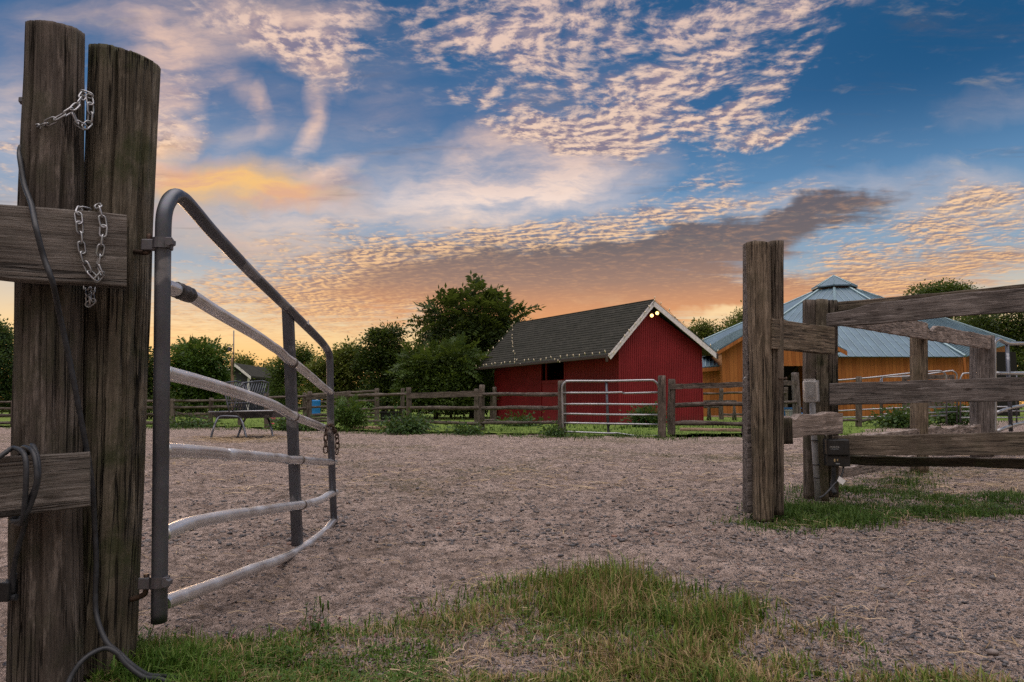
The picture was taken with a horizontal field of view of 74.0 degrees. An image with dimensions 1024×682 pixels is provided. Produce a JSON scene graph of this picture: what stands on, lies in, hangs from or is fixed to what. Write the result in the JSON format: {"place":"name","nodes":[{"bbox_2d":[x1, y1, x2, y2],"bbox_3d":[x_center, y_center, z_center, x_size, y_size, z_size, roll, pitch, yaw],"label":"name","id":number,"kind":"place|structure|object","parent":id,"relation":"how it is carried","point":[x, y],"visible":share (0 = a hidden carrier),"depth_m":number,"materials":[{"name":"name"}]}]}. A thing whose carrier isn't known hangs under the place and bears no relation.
{"place":"outdoors","nodes":[
{"label":"outdoors","id":0,"kind":"place"},
{"bbox_2d":[0,420,1023,681],"bbox_3d":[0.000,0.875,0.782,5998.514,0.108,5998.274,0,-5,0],"label":"ground","id":1,"kind":"structure","parent":0,"point":[444,452],"depth_m":3.84,"materials":[{"name":"grey gravel"}]},
{"bbox_2d":[0,20,160,681],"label":"board fence","id":2,"kind":"object","parent":1,"relation":"on","point":[53,635],"visible":0.91,"depth_m":2.00,"materials":[{"name":"brown wood"}]},
{"bbox_2d":[0,573,18,601],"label":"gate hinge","id":3,"kind":"object","parent":2,"relation":"attached to","point":[6,595],"visible":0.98,"depth_m":1.83,"materials":[{"name":"black metal"}]},
{"bbox_2d":[0,443,41,593],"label":"cable","id":4,"kind":"object","parent":2,"relation":"attached to","point":[28,502],"visible":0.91,"depth_m":1.76,"materials":[{"name":"black rubber"}]},
{"bbox_2d":[30,89,93,130],"bbox_3d":[-1.372,-0.685,2.022,0.217,0.156,0.097,0,-5,0],"label":"chain","id":5,"kind":"object","parent":2,"relation":"hanging from","point":[72,110],"visible":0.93,"depth_m":2.02,"materials":[{"name":"metal"}]},
{"bbox_2d":[83,286,96,307],"bbox_3d":[-1.237,-0.135,1.990,0.035,0.080,0.049,4,-7,-39],"label":"chain","id":6,"kind":"object","parent":2,"relation":"hanging from","point":[89,296],"visible":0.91,"depth_m":1.98,"materials":[{"name":"metal"}]},
{"bbox_2d":[74,203,107,282],"bbox_3d":[-1.216,-0.287,1.960,0.085,0.243,0.062,0,-5,0],"label":"chain","id":7,"kind":"object","parent":2,"relation":"hanging from","point":[99,255],"visible":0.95,"depth_m":1.95,"materials":[{"name":"metal"}]},
{"bbox_2d":[17,144,177,679],"bbox_3d":[-1.241,0.230,1.893,0.262,1.691,0.238,-19,-2,-11],"label":"cable","id":8,"kind":"object","parent":2,"relation":"attached to","point":[66,345],"visible":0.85,"depth_m":1.92,"materials":[{"name":"black rubber"}]},
{"bbox_2d":[129,188,338,624],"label":"pipe gate","id":9,"kind":"structure","parent":2,"relation":"attached to","point":[158,581],"depth_m":2.37,"materials":[{"name":"metal"}]},
{"bbox_2d":[323,423,339,454],"bbox_3d":[-1.130,0.621,4.270,0.036,0.218,0.381,0,-5,-3],"label":"chain","id":10,"kind":"object","parent":9,"relation":"attached to","point":[330,425],"visible":0.99,"depth_m":4.19,"materials":[{"name":"metal"}]},
{"bbox_2d":[66,646,166,681],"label":"cable","id":11,"kind":"object","parent":1,"relation":"on","point":[118,654],"visible":0.98,"depth_m":1.87,"materials":[{"name":"black rubber"}]},
{"bbox_2d":[137,613,157,644],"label":"weed","id":12,"kind":"object","parent":1,"relation":"on","point":[141,633],"visible":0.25,"depth_m":2.20,"materials":[{"name":"green plant"}]},
{"bbox_2d":[170,412,229,427],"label":"weed","id":13,"kind":"object","parent":1,"relation":"on","point":[186,424],"visible":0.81,"depth_m":23.12,"materials":[{"name":"green plant"}]},
{"bbox_2d":[208,380,283,437],"bbox_3d":[-6.373,1.637,16.432,1.684,1.419,1.477,0,-5,0],"label":"hay feeder","id":14,"kind":"object","parent":1,"relation":"on","point":[233,413],"visible":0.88,"depth_m":16.24,"materials":[{"name":"grey metal"}]},
{"bbox_2d":[261,412,314,430],"bbox_3d":[-6.967,2.480,20.986,2.163,0.628,1.506,-2,-6,24],"label":"weed","id":15,"kind":"object","parent":1,"relation":"on","point":[282,425],"visible":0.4,"depth_m":20.75,"materials":[{"name":"green plant"}]},
{"bbox_2d":[83,609,503,681],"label":"grass","id":16,"kind":"structure","parent":1,"relation":"on","point":[156,652],"depth_m":2.08,"materials":[{"name":"green plant"}]},
{"bbox_2d":[297,596,320,637],"bbox_3d":[-0.699,0.954,2.344,0.092,0.131,0.052,4,-7,-39],"label":"weed","id":17,"kind":"object","parent":1,"relation":"on","point":[312,617],"visible":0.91,"depth_m":2.35,"materials":[{"name":"green plant"}]},
{"bbox_2d":[311,596,337,633],"bbox_3d":[-0.670,0.947,2.368,0.100,0.131,0.074,4,-7,-38],"label":"weed","id":18,"kind":"object","parent":1,"relation":"on","point":[326,627],"visible":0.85,"depth_m":2.37,"materials":[{"name":"green plant"}]},
{"bbox_2d":[354,426,427,429],"bbox_3d":[-3.789,2.727,21.083,2.777,0.156,0.156,-2,-6,23],"label":"edging timber","id":19,"kind":"object","parent":1,"relation":"on","point":[373,427],"visible":0.08,"depth_m":21.27,"materials":[{"name":"brown wood"}]},
{"bbox_2d":[368,404,449,433],"bbox_3d":[-2.804,2.075,18.488,2.135,0.972,1.953,-2,-6,16],"label":"weed","id":20,"kind":"object","parent":1,"relation":"on","point":[413,424],"visible":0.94,"depth_m":18.26,"materials":[{"name":"green plant"}]},
{"bbox_2d":[445,418,492,434],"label":"weed","id":21,"kind":"object","parent":1,"relation":"on","point":[469,430],"visible":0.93,"depth_m":17.79,"materials":[{"name":"green plant"}]},
{"bbox_2d":[493,410,549,426],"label":"weed","id":22,"kind":"object","parent":1,"relation":"on","point":[522,418],"visible":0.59,"depth_m":24.02,"materials":[{"name":"green plant"}]},
{"bbox_2d":[86,475,1023,681],"bbox_3d":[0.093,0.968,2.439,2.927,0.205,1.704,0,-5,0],"label":"grass","id":23,"kind":"structure","parent":1,"relation":"on","point":[580,595],"depth_m":2.34,"materials":[{"name":"green plant"}]},
{"bbox_2d":[537,418,576,436],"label":"weed","id":24,"kind":"object","parent":1,"relation":"on","point":[552,431],"visible":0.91,"depth_m":16.65,"materials":[{"name":"green plant"}]},
{"bbox_2d":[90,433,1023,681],"bbox_3d":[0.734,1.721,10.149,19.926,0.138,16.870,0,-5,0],"label":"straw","id":25,"kind":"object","parent":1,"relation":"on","point":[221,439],"visible":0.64,"depth_m":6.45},
{"bbox_2d":[680,428,740,431],"bbox_3d":[5.778,2.587,19.593,1.819,0.161,0.159,-2,-6,20],"label":"edging timber","id":26,"kind":"object","parent":1,"relation":"on","point":[716,429],"visible":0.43,"depth_m":19.54,"materials":[{"name":"brown wood"}]},
{"bbox_2d":[743,240,792,521],"bbox_3d":[1.826,0.257,4.841,0.355,1.996,0.215,0,-5,0],"label":"gate post","id":27,"kind":"object","parent":1,"relation":"on","point":[767,431],"visible":1,"depth_m":4.79,"materials":[{"name":"brown wood"}]},
{"bbox_2d":[791,372,800,413],"bbox_3d":[9.245,1.965,22.076,0.254,1.887,0.252,0,-5,0],"label":"plank post","id":28,"kind":"object","parent":1,"relation":"on","point":[796,408],"visible":0.74,"depth_m":22.00,"materials":[{"name":"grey wood"}]},
{"bbox_2d":[838,370,946,423],"bbox_3d":[13.335,1.974,23.920,4.071,1.899,0.060,0,-5,0],"label":"corral fence","id":29,"kind":"object","parent":1,"relation":"on","point":[943,372],"visible":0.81,"depth_m":23.88,"materials":[{"name":"grey metal"}]},
{"bbox_2d":[770,284,1023,500],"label":"board fence","id":30,"kind":"object","parent":1,"relation":"on","point":[813,336],"visible":0.87,"depth_m":5.25,"materials":[{"name":"brown wood"}]},
{"bbox_2d":[802,379,819,401],"bbox_3d":[2.370,0.393,5.375,0.125,0.182,0.110,-1,-6,14],"label":"outlet box","id":31,"kind":"object","parent":30,"relation":"attached to","point":[811,387],"visible":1,"depth_m":5.39,"materials":[{"name":"grey plastic"}]},
{"bbox_2d":[809,402,820,500],"bbox_3d":[2.396,0.868,5.372,0.061,0.770,0.066,0,-5,0],"label":"conduit pipe","id":32,"kind":"object","parent":30,"relation":"attached to","point":[815,458],"visible":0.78,"depth_m":5.35,"materials":[{"name":"grey plastic"}]},
{"bbox_2d":[823,439,849,494],"bbox_3d":[2.516,0.973,5.254,0.174,0.426,0.106,-1,-5,9],"label":"transformer box","id":33,"kind":"object","parent":30,"relation":"attached to","point":[836,452],"visible":1,"depth_m":5.22,"materials":[{"name":"black plastic"}]},
{"bbox_2d":[819,466,843,498],"bbox_3d":[2.438,1.089,5.164,0.378,0.058,0.036,-38,14,-27],"label":"power cord","id":34,"kind":"object","parent":33,"relation":"hanging from","point":[831,487],"visible":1,"depth_m":5.18,"materials":[{"name":"black rubber"}]},
{"bbox_2d":[836,476,844,484],"bbox_3d":[2.512,1.063,5.190,0.071,0.070,0.013,0,-5,5],"label":"cord tag","id":35,"kind":"object","parent":34,"relation":"attached to","point":[839,479],"visible":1,"depth_m":5.19,"materials":[{"name":"white plastic"}]},
{"bbox_2d":[862,403,944,427],"bbox_3d":[13.328,2.460,23.186,2.543,1.081,2.228,0,-5,0],"label":"weed","id":36,"kind":"object","parent":1,"relation":"on","point":[900,418],"visible":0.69,"depth_m":23.06,"materials":[{"name":"green plant"}]},
{"bbox_2d":[839,320,994,476],"bbox_3d":[4.977,0.635,8.178,6.481,1.859,0.373,5,-8,-44],"label":"board fence","id":37,"kind":"object","parent":1,"relation":"on","point":[919,334],"visible":0.65,"depth_m":8.19,"materials":[{"name":"brown wood"}]},
{"bbox_2d":[995,337,1023,431],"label":"pipe gate","id":38,"kind":"structure","parent":37,"relation":"attached to","point":[1010,407],"depth_m":10.88,"materials":[{"name":"grey metal"}]},
{"bbox_2d":[880,370,957,422],"bbox_3d":[15.216,2.070,25.418,3.018,1.976,0.060,0,-5,0],"label":"corral fence","id":39,"kind":"object","parent":1,"relation":"on","point":[956,411],"visible":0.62,"depth_m":25.37,"materials":[{"name":"grey metal"}]},
{"bbox_2d":[909,402,997,425],"bbox_3d":[17.053,2.741,26.246,2.753,1.091,2.448,0,-5,0],"label":"weed","id":40,"kind":"object","parent":1,"relation":"on","point":[951,418],"visible":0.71,"depth_m":25.96,"materials":[{"name":"green plant"}]},
{"bbox_2d":[960,372,1023,422],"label":"corral fence","id":41,"kind":"object","parent":1,"relation":"on","point":[1016,411],"visible":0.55,"depth_m":24.85,"materials":[{"name":"grey metal"}]},
{"bbox_2d":[0,407,1023,440],"bbox_3d":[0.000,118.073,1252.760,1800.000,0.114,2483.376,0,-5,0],"label":"lawn","id":42,"kind":"structure","parent":0,"point":[492,432],"depth_m":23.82,"materials":[{"name":"green plant"}]},
{"bbox_2d":[0,314,13,413],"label":"tree","id":43,"kind":"object","parent":42,"relation":"on","point":[6,347],"visible":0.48,"depth_m":41.54,"materials":[{"name":"green plant"}]},
{"bbox_2d":[0,398,242,424],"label":"rail fence","id":44,"kind":"object","parent":42,"relation":"on","point":[210,407],"visible":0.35,"depth_m":25.68,"materials":[{"name":"brown wood"}]},
{"bbox_2d":[146,346,191,418],"bbox_3d":[-18.776,2.134,35.911,3.925,4.301,3.074,-1,-5,12],"label":"tree","id":45,"kind":"object","parent":42,"relation":"on","point":[150,383],"visible":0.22,"depth_m":35.70,"materials":[{"name":"green plant"}]},
{"bbox_2d":[170,333,247,416],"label":"tree","id":46,"kind":"object","parent":42,"relation":"on","point":[192,355],"visible":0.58,"depth_m":42.37,"materials":[{"name":"green plant"}]},
{"bbox_2d":[227,330,233,408],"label":"utility pole","id":47,"kind":"object","parent":42,"relation":"on","point":[232,364],"visible":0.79,"depth_m":40.62,"materials":[{"name":"brown wood"}]},
{"bbox_2d":[225,350,258,365],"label":"tree","id":48,"kind":"object","parent":42,"relation":"on","point":[243,360],"visible":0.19,"depth_m":73.90,"materials":[{"name":"green plant"}]},
{"bbox_2d":[222,363,279,410],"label":"house","id":49,"kind":"structure","parent":42,"relation":"on","point":[248,373],"depth_m":62.95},
{"bbox_2d":[248,359,284,403],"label":"tree","id":50,"kind":"object","parent":42,"relation":"on","point":[264,363],"visible":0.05,"depth_m":69.56,"materials":[{"name":"green plant"}]},
{"bbox_2d":[253,340,323,411],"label":"tree","id":51,"kind":"object","parent":42,"relation":"on","point":[303,356],"visible":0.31,"depth_m":51.63,"materials":[{"name":"green plant"}]},
{"bbox_2d":[312,399,320,416],"bbox_3d":[-7.184,2.454,24.880,0.332,0.639,0.337,0,-5,0],"label":"barrel","id":52,"kind":"object","parent":42,"relation":"on","point":[316,402],"visible":0.61,"depth_m":24.75,"materials":[{"name":"blue plastic"}]},
{"bbox_2d":[297,335,374,412],"bbox_3d":[-10.156,2.132,40.332,5.238,5.143,4.712,-2,-6,16],"label":"tree","id":53,"kind":"object","parent":42,"relation":"on","point":[344,380],"visible":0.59,"depth_m":39.58,"materials":[{"name":"green plant"}]},
{"bbox_2d":[323,394,378,430],"bbox_3d":[-4.843,2.132,20.290,1.743,1.183,1.464,0,-5,0],"label":"shrub","id":54,"kind":"object","parent":42,"relation":"on","point":[352,418],"visible":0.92,"depth_m":20.14,"materials":[{"name":"green plant"}]},
{"bbox_2d":[303,388,404,424],"bbox_3d":[-6.067,2.561,25.965,3.912,1.544,1.159,1,-5,-9],"label":"rail fence","id":55,"kind":"object","parent":42,"relation":"on","point":[402,402],"visible":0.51,"depth_m":25.87,"materials":[{"name":"brown wood"}]},
{"bbox_2d":[345,317,415,415],"bbox_3d":[-7.269,1.553,38.859,4.781,5.950,4.213,0,-5,0],"label":"tree","id":56,"kind":"object","parent":42,"relation":"on","point":[377,357],"visible":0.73,"depth_m":38.53,"materials":[{"name":"green plant"}]},
{"bbox_2d":[380,411,401,423],"bbox_3d":[-4.740,3.006,26.736,0.828,0.476,0.848,0,-5,0],"label":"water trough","id":57,"kind":"object","parent":42,"relation":"on","point":[382,413],"visible":0.5,"depth_m":26.36,"materials":[{"name":"black plastic"}]},
{"bbox_2d":[264,381,565,434],"bbox_3d":[-2.940,2.082,20.659,10.949,1.510,2.136,-3,-6,29],"label":"rail fence","id":58,"kind":"object","parent":42,"relation":"on","point":[409,395],"visible":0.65,"depth_m":20.62,"materials":[{"name":"brown wood"}]},
{"bbox_2d":[561,379,657,434],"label":"pipe gate","id":59,"kind":"structure","parent":58,"relation":"attached to","point":[607,404],"depth_m":17.10,"materials":[{"name":"grey metal"}]},
{"bbox_2d":[385,396,492,418],"bbox_3d":[-5.993,4.590,47.319,2.046,1.484,27.110,2,-6,-18],"label":"rail fence","id":60,"kind":"object","parent":42,"relation":"on","point":[491,411],"visible":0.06,"depth_m":34.79,"materials":[{"name":"brown wood"}]},
{"bbox_2d":[382,331,500,419],"bbox_3d":[-3.349,1.926,35.725,7.168,4.996,5.151,0,-5,0],"label":"tree","id":61,"kind":"object","parent":42,"relation":"on","point":[453,370],"visible":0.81,"depth_m":35.37,"materials":[{"name":"green plant"}]},
{"bbox_2d":[402,270,545,417],"bbox_3d":[-2.390,0.338,40.620,8.949,9.254,7.298,0,-5,0],"label":"tree","id":62,"kind":"object","parent":42,"relation":"on","point":[476,319],"visible":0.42,"depth_m":39.52,"materials":[{"name":"green plant"}]},
{"bbox_2d":[474,387,496,421],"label":"rail fence","id":63,"kind":"object","parent":42,"relation":"on","point":[476,415],"visible":0.59,"depth_m":25.64,"materials":[{"name":"brown wood"}]},
{"bbox_2d":[0,362,1021,412],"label":"wood","id":64,"kind":"object","parent":42,"relation":"on","point":[321,403],"depth_m":71.68,"materials":[{"name":"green plant"}]},
{"bbox_2d":[475,299,718,422],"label":"barn","id":65,"kind":"structure","parent":42,"relation":"on","point":[668,345],"depth_m":28.96,"materials":[{"name":"red paint"}]},
{"bbox_2d":[476,350,605,367],"bbox_3d":[0.855,0.935,30.768,0.143,0.334,10.676,3,-6,-31],"label":"light string","id":66,"kind":"object","parent":65,"relation":"attached to","point":[540,359],"visible":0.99,"depth_m":30.33,"materials":[{"name":"white plastic"}]},
{"bbox_2d":[541,379,563,420],"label":"door","id":67,"kind":"structure","parent":65,"relation":"in","point":[551,386],"depth_m":31.05,"materials":[{"name":"red paint"}]},
{"bbox_2d":[608,299,654,355],"bbox_3d":[4.791,-0.560,26.996,2.493,2.444,0.120,3,-6,-31],"label":"light string","id":68,"kind":"object","parent":65,"relation":"attached to","point":[632,328],"visible":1,"depth_m":26.97,"materials":[{"name":"white plastic"}]},
{"bbox_2d":[650,311,658,316],"bbox_3d":[5.864,-1.091,28.009,0.407,0.269,0.360,0,-5,0],"label":"flood light","id":69,"kind":"object","parent":65,"relation":"attached to","point":[652,314],"visible":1,"depth_m":28.01,"materials":[{"name":"white glass"}]},
{"bbox_2d":[654,297,717,351],"bbox_3d":[7.370,-0.671,28.603,3.651,2.151,0.107,3,-6,-31],"label":"light string","id":70,"kind":"object","parent":65,"relation":"attached to","point":[684,324],"visible":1,"depth_m":28.47,"materials":[{"name":"white plastic"}]},
{"bbox_2d":[618,401,675,427],"bbox_3d":[4.610,2.511,23.172,1.759,0.974,1.965,3,-6,-32],"label":"shrub","id":71,"kind":"object","parent":42,"relation":"on","point":[649,419],"visible":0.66,"depth_m":23.11,"materials":[{"name":"green plant"}]},
{"bbox_2d":[658,375,665,437],"bbox_3d":[3.699,1.661,16.778,0.212,1.623,0.197,0,-5,0],"label":"gate post","id":72,"kind":"object","parent":42,"relation":"on","point":[662,405],"visible":0.89,"depth_m":16.70,"materials":[{"name":"brown wood"}]},
{"bbox_2d":[688,316,726,339],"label":"tree","id":73,"kind":"object","parent":42,"relation":"on","point":[703,330],"visible":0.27,"depth_m":66.02,"materials":[{"name":"green plant"}]},
{"bbox_2d":[703,400,736,419],"bbox_3d":[9.883,3.270,32.085,1.544,0.954,0.506,0,-5,0],"label":"bench","id":74,"kind":"object","parent":42,"relation":"on","point":[709,413],"visible":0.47,"depth_m":31.89,"materials":[{"name":"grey wood"}]},
{"bbox_2d":[712,300,742,333],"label":"tree","id":75,"kind":"object","parent":42,"relation":"on","point":[730,322],"visible":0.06,"depth_m":66.36,"materials":[{"name":"green plant"}]},
{"bbox_2d":[703,387,787,419],"bbox_3d":[12.942,3.396,36.890,7.608,1.921,1.794,3,-6,-27],"label":"rail fence","id":76,"kind":"object","parent":42,"relation":"on","point":[721,393],"visible":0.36,"depth_m":35.13,"materials":[{"name":"brown wood"}]},
{"bbox_2d":[785,410,792,416],"bbox_3d":[11.742,3.122,28.533,0.387,0.475,0.424,0,-5,0],"label":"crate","id":77,"kind":"object","parent":42,"relation":"on","point":[788,413],"visible":0.25,"depth_m":28.40,"materials":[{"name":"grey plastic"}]},
{"bbox_2d":[784,407,801,415],"bbox_3d":[12.285,3.228,30.130,0.897,0.558,0.636,0,-5,0],"label":"storage bin","id":78,"kind":"object","parent":42,"relation":"on","point":[787,408],"visible":0.12,"depth_m":29.84,"materials":[{"name":"blue plastic"}]},
{"bbox_2d":[667,374,954,434],"bbox_3d":[12.945,2.077,25.131,23.636,2.361,1.313,5,-7,-43],"label":"rail fence","id":79,"kind":"object","parent":42,"relation":"on","point":[672,405],"visible":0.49,"depth_m":17.70,"materials":[{"name":"brown wood"}]},
{"bbox_2d":[702,275,1019,415],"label":"round barn","id":80,"kind":"structure","parent":42,"relation":"on","point":[864,353],"depth_m":45.75,"materials":[{"name":"wood"}]},
{"bbox_2d":[996,352,1019,415],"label":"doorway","id":81,"kind":"structure","parent":80,"relation":"in","point":[1000,356],"depth_m":46.52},
{"bbox_2d":[899,277,984,320],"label":"tree","id":82,"kind":"object","parent":42,"relation":"on","point":[937,287],"visible":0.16,"depth_m":95.23,"materials":[{"name":"green plant"}]},
{"bbox_2d":[951,315,999,332],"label":"tree","id":83,"kind":"object","parent":42,"relation":"on","point":[972,318],"depth_m":83.88,"materials":[{"name":"green plant"}]},
{"bbox_2d":[954,312,1023,401],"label":"tree","id":84,"kind":"object","parent":42,"relation":"on","point":[1010,327],"visible":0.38,"depth_m":73.62,"materials":[{"name":"green plant"}]},
{"bbox_2d":[0,0,1023,404],"label":"sky","id":85,"kind":"structure","parent":0,"point":[364,157],"materials":[{"name":"blue"}]},
{"bbox_2d":[697,468,1023,538],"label":"grass","id":86,"kind":"structure","parent":0,"point":[794,510],"depth_m":5.04,"materials":[{"name":"green plant"}]}
]}

